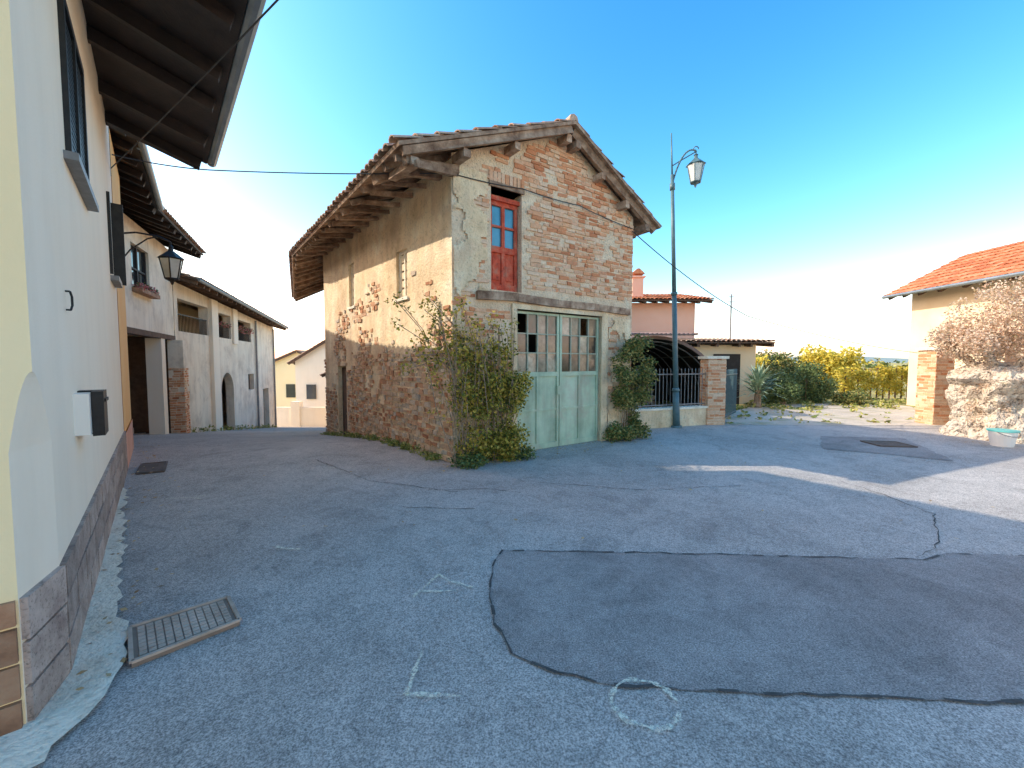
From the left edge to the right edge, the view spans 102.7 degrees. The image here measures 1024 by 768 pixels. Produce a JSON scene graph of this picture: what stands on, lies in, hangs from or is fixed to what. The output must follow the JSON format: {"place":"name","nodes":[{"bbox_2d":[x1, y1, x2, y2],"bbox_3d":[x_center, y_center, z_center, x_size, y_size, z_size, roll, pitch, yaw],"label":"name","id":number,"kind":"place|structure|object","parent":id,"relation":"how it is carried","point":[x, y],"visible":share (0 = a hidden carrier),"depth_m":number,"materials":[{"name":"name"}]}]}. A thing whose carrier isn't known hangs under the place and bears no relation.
{"place":"outdoors","nodes":[
{"label":"outdoors","id":0,"kind":"place"},
{"bbox_2d":[145,338,168,433],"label":"porch pillar","id":1,"kind":"structure","parent":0,"point":[156,385],"depth_m":11.75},
{"bbox_2d":[127,327,175,339],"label":"porch beam","id":2,"kind":"structure","parent":1,"relation":"on","point":[139,332],"depth_m":10.82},
{"bbox_2d":[32,425,1023,767],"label":"road","id":3,"kind":"structure","parent":0,"point":[310,661],"depth_m":3.02,"materials":[{"name":"asphalt"}]},
{"bbox_2d":[0,600,22,735],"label":"corner plinth stones","id":4,"kind":"object","parent":3,"relation":"on","point":[11,717],"visible":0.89,"depth_m":1.72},
{"bbox_2d":[0,488,128,767],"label":"concrete kerb","id":5,"kind":"structure","parent":3,"relation":"on","point":[66,708],"depth_m":2.07,"materials":[{"name":"concrete"}]},
{"bbox_2d":[19,431,127,721],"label":"plinth stones","id":6,"kind":"object","parent":3,"relation":"on","point":[54,605],"visible":0.96,"depth_m":2.05,"materials":[{"name":"stone"}]},
{"bbox_2d":[135,461,167,474],"bbox_3d":[-5.370,1.258,6.121,0.328,0.041,0.770,-2,4,-37],"label":"storm drain cover","id":7,"kind":"object","parent":3,"relation":"on","point":[159,467],"visible":0.98,"depth_m":6.08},
{"bbox_2d":[127,595,241,667],"bbox_3d":[-1.933,1.437,2.427,0.499,0.041,0.409,-3,4,-44],"label":"storm drain grate","id":8,"kind":"object","parent":3,"relation":"on","point":[151,639],"visible":1,"depth_m":2.39,"materials":[{"name":"metal"}]},
{"bbox_2d":[166,467,750,731],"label":"road paint marks","id":9,"kind":"object","parent":3,"relation":"on","point":[621,716],"visible":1,"depth_m":1.97,"materials":[{"name":"beige"}]},
{"bbox_2d":[75,431,991,690],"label":"fallen leaves","id":10,"kind":"object","parent":3,"relation":"on","point":[123,659],"visible":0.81,"depth_m":4.01,"materials":[{"name":"brown plant"}]},
{"bbox_2d":[316,459,1023,703],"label":"tar seams","id":11,"kind":"object","parent":3,"relation":"on","point":[772,693],"visible":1,"depth_m":2.08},
{"bbox_2d":[637,408,706,428],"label":"garden wall","id":12,"kind":"structure","parent":3,"relation":"on","point":[664,418],"depth_m":9.98,"materials":[{"name":"paint"}]},
{"bbox_2d":[635,405,707,411],"bbox_3d":[3.840,0.597,10.066,2.322,0.050,0.260,-1,3,-20],"label":"coping","id":13,"kind":"object","parent":12,"relation":"on","point":[670,408],"visible":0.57,"depth_m":10.01,"materials":[{"name":"concrete"}]},
{"bbox_2d":[632,368,705,408],"bbox_3d":[3.841,0.087,10.040,2.348,0.970,0.035,-1,3,-20],"label":"iron fence","id":14,"kind":"object","parent":13,"relation":"on","point":[684,404],"visible":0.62,"depth_m":10.15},
{"bbox_2d":[670,133,705,427],"bbox_3d":[4.141,-2.400,9.789,0.785,6.956,0.417,1,3,22],"label":"street lamp","id":15,"kind":"object","parent":3,"relation":"on","point":[695,166],"visible":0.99,"depth_m":9.71,"materials":[{"name":"metal"}]},
{"bbox_2d":[698,356,728,424],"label":"brick gate pier","id":16,"kind":"structure","parent":3,"relation":"on","point":[713,389],"depth_m":10.31,"materials":[{"name":"brick"}]},
{"bbox_2d":[725,368,736,417],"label":"iron gate","id":17,"kind":"structure","parent":16,"relation":"attached to","point":[733,386],"depth_m":11.69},
{"bbox_2d":[490,550,1023,700],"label":"asphalt patch","id":18,"kind":"object","parent":3,"relation":"on","point":[942,627],"visible":1,"depth_m":2.51,"materials":[{"name":"asphalt"}]},
{"bbox_2d":[820,436,952,460],"bbox_3d":[6.984,1.158,7.949,1.698,0.001,2.256,2,4,33],"label":"asphalt patch","id":19,"kind":"object","parent":3,"relation":"on","point":[854,444],"visible":1,"depth_m":7.59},
{"bbox_2d":[860,440,917,447],"bbox_3d":[7.225,1.159,7.873,0.661,0.041,0.521,1,3,9],"label":"manhole cover","id":20,"kind":"object","parent":19,"relation":"on","point":[888,443],"visible":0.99,"depth_m":7.85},
{"bbox_2d":[923,276,1023,443],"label":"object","id":21,"kind":"object","parent":3,"relation":"on","point":[987,392],"visible":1,"depth_m":8.47,"materials":[{"name":"stone"}]},
{"bbox_2d":[986,428,1020,446],"bbox_3d":[9.300,1.019,7.764,0.424,0.310,0.428,0,3,0],"label":"bucket","id":22,"kind":"object","parent":3,"relation":"on","point":[1001,437],"visible":1,"depth_m":7.66,"materials":[{"name":"white plastic"}]},
{"bbox_2d":[147,0,1023,358],"label":"sky","id":23,"kind":"structure","parent":0,"point":[852,151],"materials":[{"name":"blue"}]},
{"bbox_2d":[637,363,914,412],"bbox_3d":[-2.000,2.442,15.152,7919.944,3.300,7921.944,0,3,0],"label":"ground","id":24,"kind":"structure","parent":0,"point":[873,394],"depth_m":18.00,"materials":[{"name":"beige soil"}]},
{"bbox_2d":[0,0,31,723],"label":"side wall","id":25,"kind":"structure","parent":24,"relation":"on","point":[15,359],"depth_m":1.70,"materials":[{"name":"beige paint"}]},
{"bbox_2d":[8,0,123,722],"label":"street wall","id":26,"kind":"structure","parent":24,"relation":"on","point":[57,467],"depth_m":2.23,"materials":[{"name":"white paint"}]},
{"bbox_2d":[57,0,89,180],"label":"louvred shutter","id":27,"kind":"object","parent":26,"relation":"attached to","point":[74,103],"visible":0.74,"depth_m":2.90,"materials":[{"name":"wood"}]},
{"bbox_2d":[63,150,98,211],"bbox_3d":[-3.208,-1.481,3.055,0.090,0.050,1.200,-3,4,-41],"label":"window sill","id":28,"kind":"structure","parent":26,"relation":"attached to","point":[74,164],"depth_m":2.90,"materials":[{"name":"grey stone"}]},
{"bbox_2d":[72,389,108,435],"bbox_3d":[-2.821,0.187,2.765,0.140,0.290,0.480,-3,4,-41],"label":"mailbox","id":29,"kind":"object","parent":26,"relation":"attached to","point":[90,410],"visible":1,"depth_m":2.65,"materials":[{"name":"white plastic"}]},
{"bbox_2d":[77,389,108,435],"bbox_3d":[-2.792,0.189,2.732,0.140,0.290,0.230,-3,4,-41],"label":"box door","id":30,"kind":"structure","parent":29,"relation":"in","point":[99,398],"depth_m":2.67,"materials":[{"name":"black metal"}]},
{"bbox_2d":[106,191,126,285],"bbox_3d":[-5.176,-1.895,5.365,0.120,1.090,0.700,-3,4,-41],"label":"open shutter","id":31,"kind":"object","parent":26,"relation":"attached to","point":[116,237],"visible":0.89,"depth_m":5.58,"materials":[{"name":"wood"}]},
{"bbox_2d":[110,275,122,287],"bbox_3d":[-5.199,-1.340,5.375,0.100,0.060,0.700,-3,4,-41],"label":"window sill","id":32,"kind":"structure","parent":26,"relation":"attached to","point":[116,281],"depth_m":5.20,"materials":[{"name":"grey stone"}]},
{"bbox_2d":[83,0,234,168],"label":"rafters","id":33,"kind":"object","parent":26,"relation":"on","point":[219,14],"visible":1,"depth_m":4.19,"materials":[{"name":"brown wood"}]},
{"bbox_2d":[82,0,247,163],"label":"roof boards","id":34,"kind":"object","parent":33,"relation":"on","point":[187,24],"visible":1,"depth_m":4.27,"materials":[{"name":"brown wood"}]},
{"bbox_2d":[207,0,265,166],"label":"gutter","id":35,"kind":"object","parent":34,"relation":"attached to","point":[254,9],"visible":0.81,"depth_m":4.19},
{"bbox_2d":[110,0,278,168],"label":"overhead cable","id":36,"kind":"object","parent":26,"relation":"attached to","point":[235,43],"visible":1,"depth_m":3.73,"materials":[{"name":"rubber"}]},
{"bbox_2d":[109,130,130,431],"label":"walls","id":37,"kind":"structure","parent":24,"relation":"on","point":[121,302],"depth_m":6.59,"materials":[{"name":"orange paint"}]},
{"bbox_2d":[126,419,133,466],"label":"plinth","id":38,"kind":"structure","parent":37,"relation":"attached to","point":[129,440],"depth_m":6.71,"materials":[{"name":"brown stone"}]},
{"bbox_2d":[108,126,155,212],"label":"rafters","id":39,"kind":"object","parent":37,"relation":"on","point":[134,194],"visible":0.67,"depth_m":7.66,"materials":[{"name":"brown wood"}]},
{"bbox_2d":[109,129,157,208],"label":"roof boards","id":40,"kind":"object","parent":37,"relation":"on","point":[135,153],"visible":0.17,"depth_m":7.20,"materials":[{"name":"brown wood"}]},
{"bbox_2d":[137,141,163,210],"bbox_3d":[-6.742,-4.258,7.627,0.129,0.912,4.123,-2,4,-37],"label":"gutter","id":41,"kind":"object","parent":40,"relation":"attached to","point":[142,148],"visible":0.5,"depth_m":7.44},
{"bbox_2d":[124,231,184,284],"bbox_3d":[-6.365,-2.233,7.307,0.862,0.882,0.382,-1,3,-26],"label":"wall lantern","id":42,"kind":"object","parent":37,"relation":"attached to","point":[171,261],"depth_m":7.32,"materials":[{"name":"black metal"}]},
{"bbox_2d":[123,213,173,335],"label":"wall","id":43,"kind":"structure","parent":24,"relation":"on","point":[149,314],"depth_m":10.97,"materials":[{"name":"white paint"}]},
{"bbox_2d":[131,247,146,283],"bbox_3d":[-9.514,-2.910,10.383,0.040,1.100,1.250,-2,3,-26],"label":"window frame","id":44,"kind":"object","parent":43,"relation":"attached to","point":[137,271],"visible":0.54,"depth_m":10.40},
{"bbox_2d":[130,244,143,284],"bbox_3d":[-9.532,-2.910,10.374,0.558,1.100,1.119,0,3,0],"label":"window glass","id":45,"kind":"object","parent":44,"relation":"in","point":[140,263],"visible":0.2,"depth_m":10.56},
{"bbox_2d":[132,287,159,298],"bbox_3d":[-9.376,-2.315,10.484,0.250,0.100,1.350,-2,3,-26],"label":"window box","id":46,"kind":"object","parent":43,"relation":"attached to","point":[147,293],"visible":0.79,"depth_m":10.31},
{"bbox_2d":[132,282,159,298],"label":"window flowers","id":47,"kind":"object","parent":46,"relation":"in","point":[144,286],"visible":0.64,"depth_m":10.21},
{"bbox_2d":[120,199,200,258],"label":"rafters","id":48,"kind":"object","parent":43,"relation":"on","point":[147,221],"visible":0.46,"depth_m":10.71,"materials":[{"name":"brown wood"}]},
{"bbox_2d":[155,209,203,255],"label":"roof boards","id":49,"kind":"object","parent":43,"relation":"on","point":[168,220],"visible":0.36,"depth_m":10.74,"materials":[{"name":"brown wood"}]},
{"bbox_2d":[162,206,205,253],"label":"roof tiles","id":50,"kind":"object","parent":49,"relation":"on","point":[178,225],"visible":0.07,"depth_m":10.97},
{"bbox_2d":[127,336,170,432],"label":"porch back wall","id":51,"kind":"structure","parent":24,"relation":"on","point":[138,380],"depth_m":12.57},
{"bbox_2d":[167,340,189,432],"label":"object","id":52,"kind":"object","parent":24,"relation":"on","point":[177,353],"visible":0.5,"depth_m":12.71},
{"bbox_2d":[168,368,190,432],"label":"pier bricks","id":53,"kind":"object","parent":52,"relation":"attached to","point":[183,404],"visible":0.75,"depth_m":12.76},
{"bbox_2d":[177,303,197,310],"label":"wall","id":54,"kind":"structure","parent":24,"relation":"on","point":[189,306],"depth_m":21.33,"materials":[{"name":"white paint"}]},
{"bbox_2d":[181,275,280,325],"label":"roof boards","id":55,"kind":"object","parent":54,"relation":"on","point":[184,276],"visible":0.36,"depth_m":13.97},
{"bbox_2d":[172,276,285,330],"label":"rafters","id":56,"kind":"object","parent":55,"relation":"attached to","point":[196,286],"visible":0.33,"depth_m":16.17,"materials":[{"name":"brown wood"}]},
{"bbox_2d":[181,272,288,327],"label":"roof tiles","id":57,"kind":"object","parent":55,"relation":"on","point":[186,274],"visible":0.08,"depth_m":14.96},
{"bbox_2d":[197,278,288,328],"bbox_3d":[-12.015,-3.402,19.368,0.110,0.585,13.604,-1,3,-18],"label":"gutter","id":58,"kind":"object","parent":55,"relation":"attached to","point":[225,294],"visible":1,"depth_m":16.11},
{"bbox_2d":[174,330,264,424],"bbox_3d":[-13.511,0.826,18.205,2.190,5.600,11.500,-1,3,-18],"label":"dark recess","id":59,"kind":"object","parent":24,"relation":"on","point":[248,385],"visible":0.1,"depth_m":21.12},
{"bbox_2d":[177,305,222,333],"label":"loggia back wall","id":60,"kind":"structure","parent":59,"relation":"on","point":[187,311],"depth_m":18.99,"materials":[{"name":"beige paint"}]},
{"bbox_2d":[173,282,274,431],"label":"facade wall","id":61,"kind":"structure","parent":24,"relation":"on","point":[237,364],"depth_m":18.11,"materials":[{"name":"white paint"}]},
{"bbox_2d":[178,313,249,341],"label":"loggia railings","id":62,"kind":"object","parent":61,"relation":"on","point":[223,335],"visible":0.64,"depth_m":14.88,"materials":[{"name":"wood"}]},
{"bbox_2d":[218,320,253,334],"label":"balcony flowers","id":63,"kind":"object","parent":62,"relation":"attached to","point":[241,328],"visible":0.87,"depth_m":18.97,"materials":[{"name":"red plant"}]},
{"bbox_2d":[208,299,238,430],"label":"pilasters","id":64,"kind":"object","parent":61,"relation":"attached to","point":[215,362],"visible":0.82,"depth_m":15.90,"materials":[{"name":"white paint"}]},
{"bbox_2d":[254,321,276,427],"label":"pilasters","id":65,"kind":"object","parent":61,"relation":"attached to","point":[257,379],"visible":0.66,"depth_m":21.58,"materials":[{"name":"paint"}]},
{"bbox_2d":[192,423,276,431],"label":"wall weeds","id":66,"kind":"object","parent":24,"relation":"on","point":[252,427],"depth_m":17.73,"materials":[{"name":"green plant"}]},
{"bbox_2d":[218,315,272,426],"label":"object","id":67,"kind":"structure","parent":24,"relation":"on","point":[224,408],"depth_m":24.72,"materials":[{"name":"black paint"}]},
{"bbox_2d":[275,352,299,406],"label":"walls","id":68,"kind":"structure","parent":24,"relation":"on","point":[284,373],"depth_m":37.03,"materials":[{"name":"beige paint"}]},
{"bbox_2d":[286,384,295,396],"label":"windows","id":69,"kind":"structure","parent":68,"relation":"attached to","point":[290,390],"depth_m":36.98,"materials":[{"name":"grey glass"}]},
{"bbox_2d":[276,401,326,426],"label":"garden wall","id":70,"kind":"structure","parent":24,"relation":"on","point":[296,414],"depth_m":28.05,"materials":[{"name":"white paint"}]},
{"bbox_2d":[295,343,326,406],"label":"walls","id":71,"kind":"structure","parent":24,"relation":"on","point":[309,368],"depth_m":31.01,"materials":[{"name":"white paint"}]},
{"bbox_2d":[306,385,315,398],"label":"windows","id":72,"kind":"structure","parent":71,"relation":"attached to","point":[310,391],"depth_m":30.98,"materials":[{"name":"grey glass"}]},
{"bbox_2d":[320,431,442,461],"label":"wall weeds","id":73,"kind":"object","parent":24,"relation":"on","point":[402,446],"depth_m":7.81,"materials":[{"name":"green plant"}]},
{"bbox_2d":[384,290,536,469],"bbox_3d":[-0.691,0.016,6.205,2.480,2.693,0.763,-2,4,-30],"label":"climbing rose bush","id":74,"kind":"object","parent":24,"relation":"on","point":[505,446],"visible":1,"depth_m":6.22,"materials":[{"name":"green plant"}]},
{"bbox_2d":[288,114,661,463],"bbox_3d":[-3.200,-0.611,12.847,6.584,9.044,14.483,-2,4,-32],"label":"brick farmhouse","id":75,"kind":"object","parent":24,"relation":"on","point":[552,277],"visible":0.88,"depth_m":7.46,"materials":[{"name":"brick"}]},
{"bbox_2d":[112,154,436,173],"bbox_3d":[-3.296,-3.181,6.056,4.649,0.114,0.275,0,3,-5],"label":"overhead cable","id":76,"kind":"object","parent":75,"relation":"attached to","point":[255,171],"visible":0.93,"depth_m":6.09,"materials":[{"name":"rubber"}]},
{"bbox_2d":[342,367,347,434],"bbox_3d":[-4.219,0.709,10.501,0.030,2.260,0.615,-3,4,-40],"label":"plank door","id":77,"kind":"structure","parent":75,"relation":"in","point":[344,386],"depth_m":10.59,"materials":[{"name":"brown wood"}]},
{"bbox_2d":[347,250,408,309],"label":"window frames","id":78,"kind":"structure","parent":75,"relation":"in","point":[405,297],"depth_m":7.75,"materials":[{"name":"stone"}]},
{"bbox_2d":[492,205,512,248],"bbox_3d":[-0.167,-2.622,6.884,0.371,0.660,0.255,0,3,0],"label":"window glass","id":79,"kind":"structure","parent":75,"relation":"in","point":[496,211],"depth_m":6.87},
{"bbox_2d":[491,194,519,291],"bbox_3d":[-0.150,-2.332,6.875,0.610,1.520,0.100,-2,4,-34],"label":"door","id":80,"kind":"structure","parent":75,"relation":"in","point":[503,260],"depth_m":6.89,"materials":[{"name":"paint"}]},
{"bbox_2d":[457,174,632,228],"bbox_3d":[0.797,-3.220,7.295,4.100,0.165,0.014,-2,4,-34],"label":"wall cable","id":81,"kind":"object","parent":75,"relation":"attached to","point":[541,195],"depth_m":7.06,"materials":[{"name":"rubber"}]},
{"bbox_2d":[517,375,594,445],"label":"garage door panels","id":82,"kind":"structure","parent":75,"relation":"in","point":[547,384],"depth_m":7.73,"materials":[{"name":"green metal"}]},
{"bbox_2d":[632,231,916,352],"bbox_3d":[8.551,-2.121,11.542,13.560,2.418,0.088,-2,3,-26],"label":"overhead cable","id":83,"kind":"object","parent":75,"relation":"attached to","point":[745,314],"visible":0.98,"depth_m":10.09,"materials":[{"name":"rubber"}]},
{"bbox_2d":[602,332,659,442],"bbox_3d":[2.407,0.105,8.359,1.351,2.316,0.760,-2,4,-37],"label":"ivy bush","id":84,"kind":"object","parent":24,"relation":"on","point":[632,428],"visible":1,"depth_m":8.27,"materials":[{"name":"green plant"}]},
{"bbox_2d":[631,303,694,338],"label":"walls","id":85,"kind":"structure","parent":24,"relation":"on","point":[651,317],"depth_m":18.37,"materials":[{"name":"pink paint"}]},
{"bbox_2d":[632,276,645,301],"bbox_3d":[5.750,-4.381,18.943,0.660,1.120,0.660,0,3,0],"label":"chimney","id":86,"kind":"object","parent":85,"relation":"on","point":[637,285],"visible":0.61,"depth_m":18.69,"materials":[{"name":"pink paint"}]},
{"bbox_2d":[636,301,712,303],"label":"rafters","id":87,"kind":"object","parent":85,"relation":"on","point":[668,302],"visible":0.14,"depth_m":18.05,"materials":[{"name":"brown wood"}]},
{"bbox_2d":[632,299,713,300],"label":"roof boards","id":88,"kind":"object","parent":87,"relation":"on","point":[671,299],"visible":0.14,"depth_m":17.76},
{"bbox_2d":[632,294,714,298],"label":"roof tiles","id":89,"kind":"object","parent":88,"relation":"on","point":[663,296],"visible":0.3,"depth_m":18.20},
{"bbox_2d":[631,332,703,405],"bbox_3d":[4.250,-0.527,14.393,4.260,2.710,4.800,0,3,0],"label":"arched carport","id":90,"kind":"object","parent":24,"relation":"on","point":[661,351],"visible":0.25,"depth_m":14.21,"materials":[{"name":"black metal"}]},
{"bbox_2d":[678,294,775,403],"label":"garden shed","id":91,"kind":"structure","parent":24,"relation":"on","point":[741,353],"depth_m":15.46,"materials":[{"name":"beige paint"}]},
{"bbox_2d":[755,353,783,368],"bbox_3d":[15.004,-0.537,23.986,2.956,2.505,2.831,0,3,0],"label":"yellow tree","id":92,"kind":"object","parent":24,"relation":"on","point":[759,361],"visible":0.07,"depth_m":24.04,"materials":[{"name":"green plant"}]},
{"bbox_2d":[755,349,793,364],"bbox_3d":[16.663,-0.976,27.023,3.999,2.686,2.835,0,3,0],"label":"green tree","id":93,"kind":"object","parent":24,"relation":"on","point":[777,355],"visible":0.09,"depth_m":26.43,"materials":[{"name":"green plant"}]},
{"bbox_2d":[761,370,804,404],"bbox_3d":[10.145,0.164,15.374,1.311,1.364,1.956,3,4,41],"label":"garden shrub","id":94,"kind":"object","parent":24,"relation":"on","point":[789,388],"visible":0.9,"depth_m":15.05,"materials":[{"name":"green plant"}]},
{"bbox_2d":[662,393,914,423],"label":"grass tufts","id":95,"kind":"object","parent":24,"relation":"on","point":[875,402],"visible":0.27,"depth_m":14.07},
{"bbox_2d":[761,352,822,395],"bbox_3d":[13.005,-0.396,19.517,3.747,2.351,2.335,0,3,0],"label":"garden shrub","id":96,"kind":"object","parent":24,"relation":"on","point":[786,366],"visible":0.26,"depth_m":19.54,"materials":[{"name":"green plant"}]},
{"bbox_2d":[787,360,839,402],"bbox_3d":[11.825,-0.062,16.217,2.050,1.783,1.850,0,3,0],"label":"garden shrub","id":97,"kind":"object","parent":24,"relation":"on","point":[814,390],"visible":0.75,"depth_m":15.79,"materials":[{"name":"green plant"}]},
{"bbox_2d":[796,344,872,386],"bbox_3d":[18.641,-0.955,24.393,3.494,2.951,3.504,0,3,0],"label":"yellow tree","id":98,"kind":"object","parent":24,"relation":"on","point":[831,360],"visible":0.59,"depth_m":23.51,"materials":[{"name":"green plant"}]},
{"bbox_2d":[725,403,943,425],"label":"gravel yard","id":99,"kind":"structure","parent":24,"relation":"on","point":[844,416],"depth_m":11.91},
{"bbox_2d":[737,362,786,407],"bbox_3d":[8.616,0.014,14.334,1.963,1.636,1.973,0,3,0],"label":"yucca plant","id":100,"kind":"object","parent":99,"relation":"on","point":[758,378],"visible":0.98,"depth_m":14.21,"materials":[{"name":"green plant"}]},
{"bbox_2d":[831,387,869,404],"bbox_3d":[12.582,0.534,15.202,1.250,0.826,1.096,0,3,0],"label":"garden shrub","id":101,"kind":"object","parent":24,"relation":"on","point":[852,397],"visible":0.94,"depth_m":15.01,"materials":[{"name":"green plant"}]},
{"bbox_2d":[799,358,908,370],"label":"distant tree line","id":102,"kind":"object","parent":24,"relation":"on","point":[869,365],"visible":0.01,"depth_m":63.40,"materials":[{"name":"green plant"}]},
{"bbox_2d":[834,363,907,398],"bbox_3d":[15.945,-0.128,17.749,5.056,1.554,0.595,-1,3,-16],"label":"vine row","id":103,"kind":"object","parent":24,"relation":"on","point":[865,379],"visible":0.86,"depth_m":17.60,"materials":[{"name":"yellow plant"}]},
{"bbox_2d":[906,275,1023,405],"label":"walls","id":104,"kind":"structure","parent":24,"relation":"on","point":[928,309],"depth_m":14.25,"materials":[{"name":"beige paint"}]},
{"bbox_2d":[888,276,1019,299],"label":"rafters","id":105,"kind":"object","parent":104,"relation":"on","point":[965,286],"visible":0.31,"depth_m":13.52,"materials":[{"name":"brown wood"}]},
{"bbox_2d":[1004,327,1023,361],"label":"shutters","id":106,"kind":"object","parent":104,"relation":"attached to","point":[1008,360],"depth_m":11.96,"materials":[{"name":"brown wood"}]},
{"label":"roof boards","id":107,"kind":"object","parent":104,"relation":"on","visible":0},
{"bbox_2d":[884,241,1023,295],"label":"roof tiles","id":108,"kind":"object","parent":107,"relation":"on","point":[1001,260],"visible":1,"depth_m":13.59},
{"bbox_2d":[882,271,1023,298],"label":"gutter","id":109,"kind":"object","parent":108,"relation":"attached to","point":[1009,275],"visible":1,"depth_m":12.82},
{"bbox_2d":[771,357,908,362],"bbox_3d":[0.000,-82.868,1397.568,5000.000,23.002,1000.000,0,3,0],"label":"hills","id":110,"kind":"structure","parent":0,"point":[885,360],"depth_m":1076.30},
{"bbox_2d":[914,347,954,424],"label":"brick gate pier","id":111,"kind":"structure","parent":0,"point":[932,407],"depth_m":10.35,"materials":[{"name":"brick"}]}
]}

